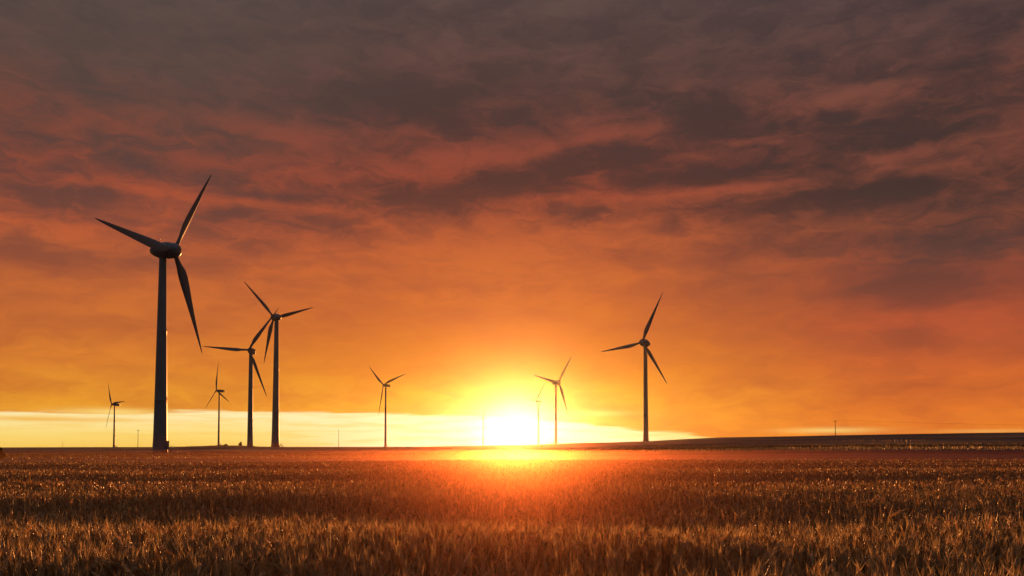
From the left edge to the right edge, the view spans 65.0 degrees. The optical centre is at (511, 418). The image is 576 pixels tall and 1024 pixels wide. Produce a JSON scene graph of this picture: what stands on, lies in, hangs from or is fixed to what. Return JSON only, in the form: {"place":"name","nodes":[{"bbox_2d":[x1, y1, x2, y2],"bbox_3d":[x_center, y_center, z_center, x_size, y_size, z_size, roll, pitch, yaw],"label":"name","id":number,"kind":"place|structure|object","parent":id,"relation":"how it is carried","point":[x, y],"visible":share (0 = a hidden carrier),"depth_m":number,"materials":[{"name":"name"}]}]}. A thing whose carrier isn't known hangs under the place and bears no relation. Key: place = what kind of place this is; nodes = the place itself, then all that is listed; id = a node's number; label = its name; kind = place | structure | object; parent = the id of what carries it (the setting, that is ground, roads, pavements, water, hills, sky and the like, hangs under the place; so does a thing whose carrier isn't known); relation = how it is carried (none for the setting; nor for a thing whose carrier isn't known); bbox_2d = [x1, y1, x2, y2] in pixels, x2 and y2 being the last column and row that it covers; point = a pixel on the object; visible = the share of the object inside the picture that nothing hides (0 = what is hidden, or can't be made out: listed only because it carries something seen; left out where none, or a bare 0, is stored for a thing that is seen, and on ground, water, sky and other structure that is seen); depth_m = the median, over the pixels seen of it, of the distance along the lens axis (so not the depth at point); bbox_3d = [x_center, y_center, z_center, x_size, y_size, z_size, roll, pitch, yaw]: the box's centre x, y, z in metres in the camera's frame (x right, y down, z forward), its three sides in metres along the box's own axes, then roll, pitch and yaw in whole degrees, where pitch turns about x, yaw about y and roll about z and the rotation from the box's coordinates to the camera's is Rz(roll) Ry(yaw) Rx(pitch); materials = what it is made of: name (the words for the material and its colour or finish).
{"place":"outdoors","nodes":[
{"label":"outdoors","id":0,"kind":"place"},
{"bbox_2d":[0,432,1023,575],"bbox_3d":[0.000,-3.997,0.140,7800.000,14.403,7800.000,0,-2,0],"label":"ground","id":1,"kind":"structure","parent":0,"point":[927,453],"depth_m":223.31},
{"bbox_2d":[0,447,5,458],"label":"shrub","id":2,"kind":"object","parent":1,"relation":"on","point":[2,454],"visible":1,"depth_m":119.86,"materials":[{"name":"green plant"}]},
{"bbox_2d":[106,384,123,446],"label":"wind turbine","id":3,"kind":"object","parent":1,"relation":"on","point":[114,404],"visible":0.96,"depth_m":1002.20,"materials":[{"name":"metal"}]},
{"bbox_2d":[95,174,211,455],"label":"wind turbine","id":4,"kind":"object","parent":1,"relation":"on","point":[163,252],"visible":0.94,"depth_m":249.88,"materials":[{"name":"metal"}]},
{"bbox_2d":[206,362,228,444],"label":"wind turbine","id":5,"kind":"object","parent":1,"relation":"on","point":[219,391],"visible":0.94,"depth_m":916.42,"materials":[{"name":"metal"}]},
{"bbox_2d":[203,308,278,447],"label":"wind turbine","id":6,"kind":"object","parent":1,"relation":"on","point":[251,352],"visible":0.95,"depth_m":541.08,"materials":[{"name":"metal"}]},
{"bbox_2d":[245,283,312,446],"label":"wind turbine","id":7,"kind":"object","parent":1,"relation":"on","point":[276,318],"visible":0.93,"depth_m":584.76,"materials":[{"name":"metal"}]},
{"bbox_2d":[370,368,404,446],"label":"wind turbine","id":8,"kind":"object","parent":1,"relation":"on","point":[385,427],"visible":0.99,"depth_m":905.97,"materials":[{"name":"metal"}]},
{"bbox_2d":[477,407,487,444],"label":"wind turbine","id":9,"kind":"object","parent":1,"relation":"on","point":[483,430],"visible":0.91,"depth_m":1786.97,"materials":[{"name":"metal"}]},
{"bbox_2d":[0,439,1023,575],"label":"wheat","id":10,"kind":"object","parent":1,"relation":"on","point":[867,517],"visible":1,"depth_m":8.84,"materials":[{"name":"plant"}]},
{"bbox_2d":[527,385,543,443],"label":"wind turbine","id":11,"kind":"object","parent":1,"relation":"on","point":[538,433],"visible":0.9,"depth_m":1193.19,"materials":[{"name":"metal"}]},
{"bbox_2d":[535,358,570,443],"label":"wind turbine","id":12,"kind":"object","parent":1,"relation":"on","point":[556,382],"visible":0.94,"depth_m":782.80,"materials":[{"name":"metal"}]},
{"bbox_2d":[601,293,666,440],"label":"wind turbine","id":13,"kind":"object","parent":1,"relation":"on","point":[644,343],"visible":0.94,"depth_m":527.44,"materials":[{"name":"metal"}]},
{"bbox_2d":[0,0,1023,446],"label":"sky","id":14,"kind":"structure","parent":0,"point":[467,200],"materials":[{"name":"orange"}]}
]}

